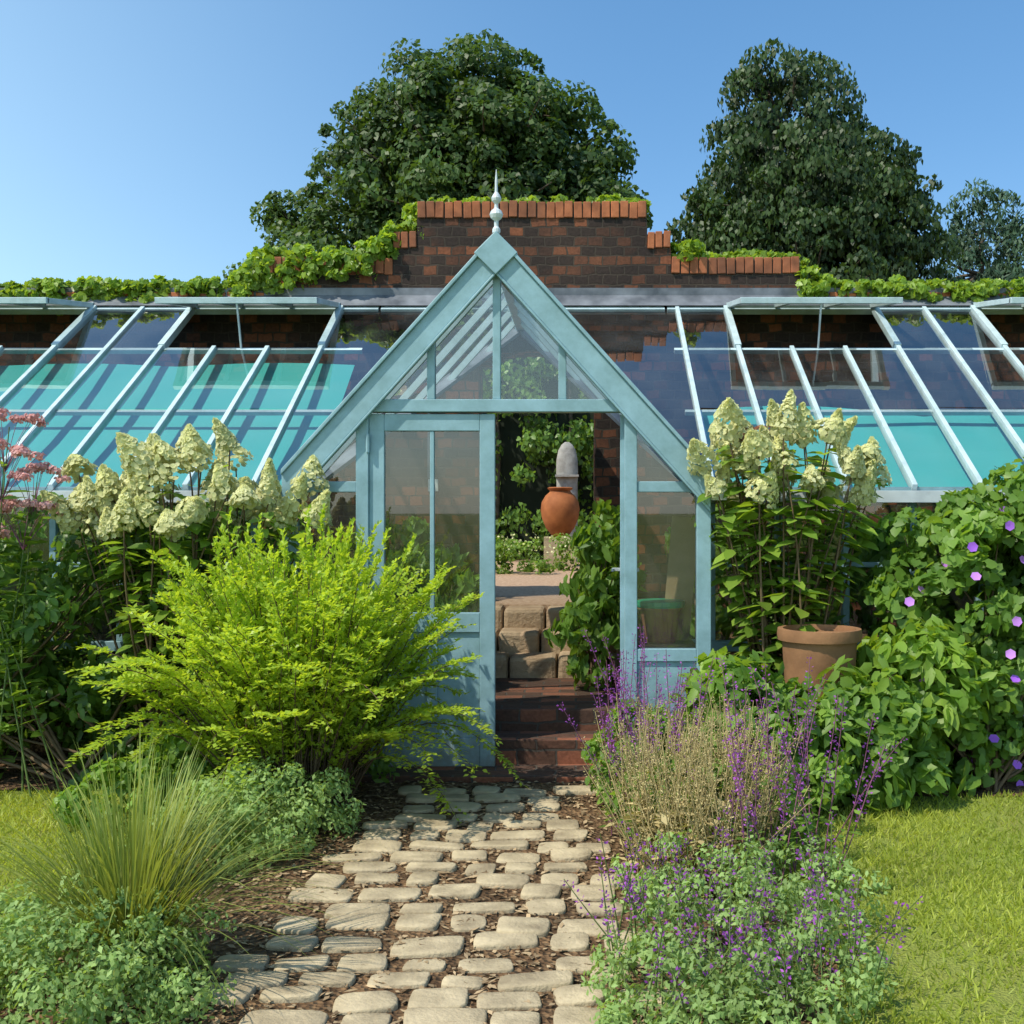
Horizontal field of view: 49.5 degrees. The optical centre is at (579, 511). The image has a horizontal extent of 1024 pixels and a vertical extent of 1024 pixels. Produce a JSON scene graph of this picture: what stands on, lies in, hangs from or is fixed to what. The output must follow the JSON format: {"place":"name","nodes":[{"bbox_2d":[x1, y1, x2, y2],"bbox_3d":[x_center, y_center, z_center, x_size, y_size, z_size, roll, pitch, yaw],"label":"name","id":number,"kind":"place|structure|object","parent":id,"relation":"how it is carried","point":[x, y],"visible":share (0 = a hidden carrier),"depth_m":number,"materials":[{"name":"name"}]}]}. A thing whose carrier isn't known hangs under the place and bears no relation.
{"place":"outdoors","nodes":[
{"label":"outdoors","id":0,"kind":"place"},
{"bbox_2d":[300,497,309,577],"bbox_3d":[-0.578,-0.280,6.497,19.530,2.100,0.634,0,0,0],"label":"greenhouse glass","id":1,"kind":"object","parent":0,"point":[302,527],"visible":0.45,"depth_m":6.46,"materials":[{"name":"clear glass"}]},
{"bbox_2d":[0,785,1023,1023],"bbox_3d":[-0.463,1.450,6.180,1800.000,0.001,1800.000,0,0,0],"label":"ground","id":2,"kind":"structure","parent":0,"point":[1001,995],"depth_m":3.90,"materials":[{"name":"green plant"}]},
{"bbox_2d":[0,407,70,799],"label":"pink perennial","id":3,"kind":"object","parent":2,"relation":"on","point":[10,501],"visible":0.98,"depth_m":5.71,"materials":[{"name":"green plant"}]},
{"bbox_2d":[222,29,653,279],"bbox_3d":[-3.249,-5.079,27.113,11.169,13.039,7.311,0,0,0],"label":"tree","id":4,"kind":"object","parent":2,"relation":"on","point":[539,148],"visible":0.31,"depth_m":25.50,"materials":[{"name":"green plant"}]},
{"bbox_2d":[361,678,619,782],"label":"brick steps","id":5,"kind":"structure","parent":2,"relation":"on","point":[536,733],"depth_m":6.40,"materials":[{"name":"red brick"}]},
{"bbox_2d":[470,603,644,677],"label":"stone steps","id":6,"kind":"structure","parent":5,"relation":"on","point":[521,641],"depth_m":7.94,"materials":[{"name":"beige stone"}]},
{"bbox_2d":[543,499,647,691],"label":"tomato plants","id":7,"kind":"object","parent":5,"relation":"on","point":[591,588],"visible":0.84,"depth_m":7.28,"materials":[{"name":"green plant"}]},
{"bbox_2d":[1,634,990,751],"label":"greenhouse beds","id":8,"kind":"object","parent":2,"relation":"on","point":[36,748],"depth_m":6.68,"materials":[{"name":"brown soil"}]},
{"bbox_2d":[0,752,1023,1023],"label":"soil beds","id":9,"kind":"object","parent":2,"relation":"on","point":[214,946],"visible":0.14,"depth_m":4.05,"materials":[{"name":"brown soil"}]},
{"bbox_2d":[0,869,236,1023],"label":"plant","id":10,"kind":"object","parent":9,"relation":"on","point":[39,962],"visible":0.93,"depth_m":3.06,"materials":[{"name":"green plant"}]},
{"bbox_2d":[0,491,251,788],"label":"dark shrub","id":11,"kind":"object","parent":9,"relation":"on","point":[53,601],"visible":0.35,"depth_m":5.96,"materials":[{"name":"green plant"}]},
{"bbox_2d":[53,753,246,886],"bbox_3d":[-1.635,1.198,4.308,0.777,0.505,0.892,0,0,0],"label":"grass tuft","id":12,"kind":"object","parent":9,"relation":"on","point":[181,826],"visible":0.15,"depth_m":4.34,"materials":[{"name":"green plant"}]},
{"bbox_2d":[0,726,362,1022],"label":"grass tuft","id":13,"kind":"object","parent":9,"relation":"on","point":[144,870],"visible":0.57,"depth_m":3.45,"materials":[{"name":"green plant"}]},
{"bbox_2d":[39,417,332,765],"bbox_3d":[-2.061,0.480,5.888,1.538,1.952,0.775,0,0,0],"label":"hydrangea","id":14,"kind":"object","parent":9,"relation":"on","point":[156,461],"visible":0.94,"depth_m":5.79,"materials":[{"name":"beige plant"}]},
{"bbox_2d":[49,722,399,830],"bbox_3d":[-1.699,1.312,5.437,1.631,0.578,0.782,0,0,-24],"label":"groundcover","id":15,"kind":"object","parent":9,"relation":"on","point":[176,745],"visible":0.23,"depth_m":5.20,"materials":[{"name":"green plant"}]},
{"bbox_2d":[110,754,365,885],"bbox_3d":[-1.442,1.307,4.699,0.731,0.517,1.152,0,0,20],"label":"plant","id":16,"kind":"object","parent":9,"relation":"on","point":[299,817],"visible":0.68,"depth_m":4.65,"materials":[{"name":"green plant"}]},
{"bbox_2d":[64,503,527,824],"bbox_3d":[-1.355,0.762,5.320,1.892,1.616,1.880,0,0,25],"label":"shrub","id":17,"kind":"object","parent":9,"relation":"on","point":[303,671],"visible":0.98,"depth_m":5.11,"materials":[{"name":"green plant"}]},
{"bbox_2d":[0,780,853,1023],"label":"mulch chips","id":18,"kind":"object","parent":9,"relation":"on","point":[380,972],"visible":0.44,"depth_m":3.99,"materials":[{"name":"brown wood"}]},
{"bbox_2d":[190,785,683,1023],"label":"path cobbles","id":19,"kind":"object","parent":9,"relation":"on","point":[443,1004],"visible":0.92,"depth_m":3.84,"materials":[{"name":"stone"}]},
{"bbox_2d":[637,516,694,647],"bbox_3d":[0.516,0.736,6.440,0.382,1.429,0.320,0,0,0],"label":"chair","id":20,"kind":"object","parent":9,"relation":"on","point":[666,621],"visible":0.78,"depth_m":6.49,"materials":[{"name":"green wood"}]},
{"bbox_2d":[580,686,814,898],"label":"dry grasses","id":21,"kind":"object","parent":9,"relation":"on","point":[669,821],"visible":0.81,"depth_m":4.36,"materials":[{"name":"beige plant"}]},
{"bbox_2d":[581,693,852,870],"bbox_3d":[0.496,1.247,5.188,1.176,0.658,1.544,0,0,-34],"label":"groundcover","id":22,"kind":"object","parent":9,"relation":"on","point":[819,762],"visible":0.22,"depth_m":5.00,"materials":[{"name":"green plant"}]},
{"bbox_2d":[556,626,907,898],"bbox_3d":[0.367,1.009,4.946,1.024,0.884,2.187,0,0,-23],"label":"salvia","id":23,"kind":"object","parent":9,"relation":"on","point":[800,828],"visible":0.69,"depth_m":4.42,"materials":[{"name":"purple plant"}]},
{"bbox_2d":[580,824,897,1023],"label":"catmint","id":24,"kind":"object","parent":9,"relation":"on","point":[733,1006],"visible":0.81,"depth_m":3.24,"materials":[{"name":"green plant"}]},
{"bbox_2d":[562,800,922,1023],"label":"catmint flowers","id":25,"kind":"object","parent":24,"relation":"on","point":[731,942],"visible":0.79,"depth_m":3.35,"materials":[{"name":"purple plant"}]},
{"bbox_2d":[686,389,891,680],"bbox_3d":[1.171,0.392,6.166,1.190,2.124,0.692,0,0,0],"label":"hydrangea","id":26,"kind":"object","parent":9,"relation":"on","point":[744,457],"visible":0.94,"depth_m":6.06,"materials":[{"name":"green plant"}]},
{"bbox_2d":[738,425,849,624],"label":"stems","id":27,"kind":"object","parent":9,"relation":"on","point":[837,618],"visible":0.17,"depth_m":6.23,"materials":[{"name":"green plant"}]},
{"bbox_2d":[777,624,861,702],"bbox_3d":[1.257,1.030,5.820,0.440,0.840,0.440,0,0,0],"label":"terracotta pot","id":28,"kind":"object","parent":9,"relation":"on","point":[824,646],"visible":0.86,"depth_m":5.66,"materials":[{"name":"orange ceramic"}]},
{"bbox_2d":[687,649,952,813],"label":"leafy perennials by pot","id":29,"kind":"object","parent":9,"relation":"on","point":[905,771],"visible":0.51,"depth_m":5.30,"materials":[{"name":"green plant"}]},
{"bbox_2d":[672,610,1004,798],"bbox_3d":[1.357,1.046,5.806,1.765,1.050,1.044,0,0,0],"label":"leafy plant","id":30,"kind":"object","parent":9,"relation":"on","point":[875,655],"visible":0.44,"depth_m":5.60,"materials":[{"name":"green plant"}]},
{"bbox_2d":[860,457,1023,791],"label":"morning glory","id":31,"kind":"object","parent":9,"relation":"on","point":[988,530],"visible":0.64,"depth_m":5.83,"materials":[{"name":"green plant"}]},
{"bbox_2d":[0,218,1023,633],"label":"garden wall","id":32,"kind":"structure","parent":2,"relation":"on","point":[592,252],"depth_m":9.10,"materials":[{"name":"brick"}]},
{"bbox_2d":[28,200,1023,305],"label":"wall coping","id":33,"kind":"object","parent":32,"relation":"on","point":[637,210],"depth_m":9.08,"materials":[{"name":"brick"}]},
{"bbox_2d":[0,193,1023,315],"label":"climbing vine","id":34,"kind":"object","parent":33,"relation":"attached to","point":[252,272],"depth_m":9.04,"materials":[{"name":"green plant"}]},
{"bbox_2d":[132,203,922,305],"bbox_3d":[-0.393,-2.100,9.300,17.992,0.875,0.388,0,0,0],"label":"wall coping mortar","id":35,"kind":"object","parent":33,"relation":"attached to","point":[600,217],"depth_m":9.11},
{"bbox_2d":[4,231,1022,765],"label":"greenhouse frame","id":36,"kind":"object","parent":2,"relation":"on","point":[498,261],"visible":0.57,"depth_m":6.14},
{"bbox_2d":[0,503,281,638],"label":"lean-to plants","id":37,"kind":"object","parent":36,"relation":"attached to","point":[44,547],"visible":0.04,"depth_m":7.61,"materials":[{"name":"green plant"}]},
{"bbox_2d":[366,434,369,585],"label":"door hinges","id":38,"kind":"object","parent":36,"relation":"attached to","point":[367,442],"depth_m":6.12,"materials":[{"name":"paint"}]},
{"bbox_2d":[349,516,479,611],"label":"plants","id":39,"kind":"object","parent":36,"relation":"in","point":[455,585],"visible":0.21,"depth_m":7.35,"materials":[{"name":"green plant"}]},
{"bbox_2d":[0,170,1013,571],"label":"metal flashing","id":40,"kind":"object","parent":36,"relation":"attached to","point":[564,296],"visible":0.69,"depth_m":9.03,"materials":[{"name":"metal"}]},
{"bbox_2d":[0,286,1022,480],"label":"glass roof","id":41,"kind":"structure","parent":36,"relation":"attached to","point":[448,341],"depth_m":7.31,"materials":[{"name":"clear glass"}]},
{"bbox_2d":[0,280,1023,490],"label":"roof glazing bars","id":42,"kind":"object","parent":36,"relation":"attached to","point":[187,308],"visible":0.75,"depth_m":8.18,"materials":[{"name":"white metal"}]},
{"bbox_2d":[0,363,1023,486],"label":"shade net","id":43,"kind":"object","parent":36,"relation":"attached to","point":[929,455],"visible":0.44,"depth_m":7.54,"materials":[{"name":"teal fabric"}]},
{"bbox_2d":[664,463,1023,639],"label":"lean-to plants","id":44,"kind":"object","parent":36,"relation":"in","point":[723,620],"visible":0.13,"depth_m":7.27,"materials":[{"name":"green plant"}]},
{"bbox_2d":[0,0,1023,283],"label":"sky","id":45,"kind":"structure","parent":0,"point":[139,138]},
{"bbox_2d":[495,559,648,677],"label":"landing ground","id":46,"kind":"structure","parent":0,"point":[525,588],"depth_m":10.48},
{"bbox_2d":[495,532,579,574],"bbox_3d":[-0.514,0.572,13.211,4.574,0.675,1.903,0,0,-6],"label":"planting","id":47,"kind":"object","parent":46,"relation":"on","point":[505,567],"visible":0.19,"depth_m":12.99,"materials":[{"name":"green plant"}]},
{"bbox_2d":[483,357,593,560],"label":"hedge","id":48,"kind":"object","parent":46,"relation":"on","point":[527,446],"visible":0.08,"depth_m":16.45,"materials":[{"name":"green plant"}]},
{"bbox_2d":[541,487,579,565],"bbox_3d":[-0.263,0.191,14.680,0.518,1.039,0.518,0,0,0],"label":"terracotta urn","id":49,"kind":"object","parent":46,"relation":"on","point":[560,509],"visible":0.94,"depth_m":14.48,"materials":[{"name":"ceramic"}]},
{"bbox_2d":[555,442,578,561],"bbox_3d":[-0.183,-0.140,15.646,0.330,1.700,0.253,0,0,0],"label":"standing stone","id":50,"kind":"object","parent":46,"relation":"on","point":[566,475],"visible":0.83,"depth_m":15.61,"materials":[{"name":"grey stone"}]},
{"bbox_2d":[664,37,963,282],"bbox_3d":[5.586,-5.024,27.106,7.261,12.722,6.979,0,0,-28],"label":"tree","id":51,"kind":"object","parent":46,"relation":"on","point":[864,186],"visible":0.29,"depth_m":25.47,"materials":[{"name":"green plant"}]},
{"bbox_2d":[922,177,1023,282],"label":"conifer tree","id":52,"kind":"object","parent":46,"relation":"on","point":[1011,231],"visible":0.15,"depth_m":31.68,"materials":[{"name":"green plant"}]}
]}

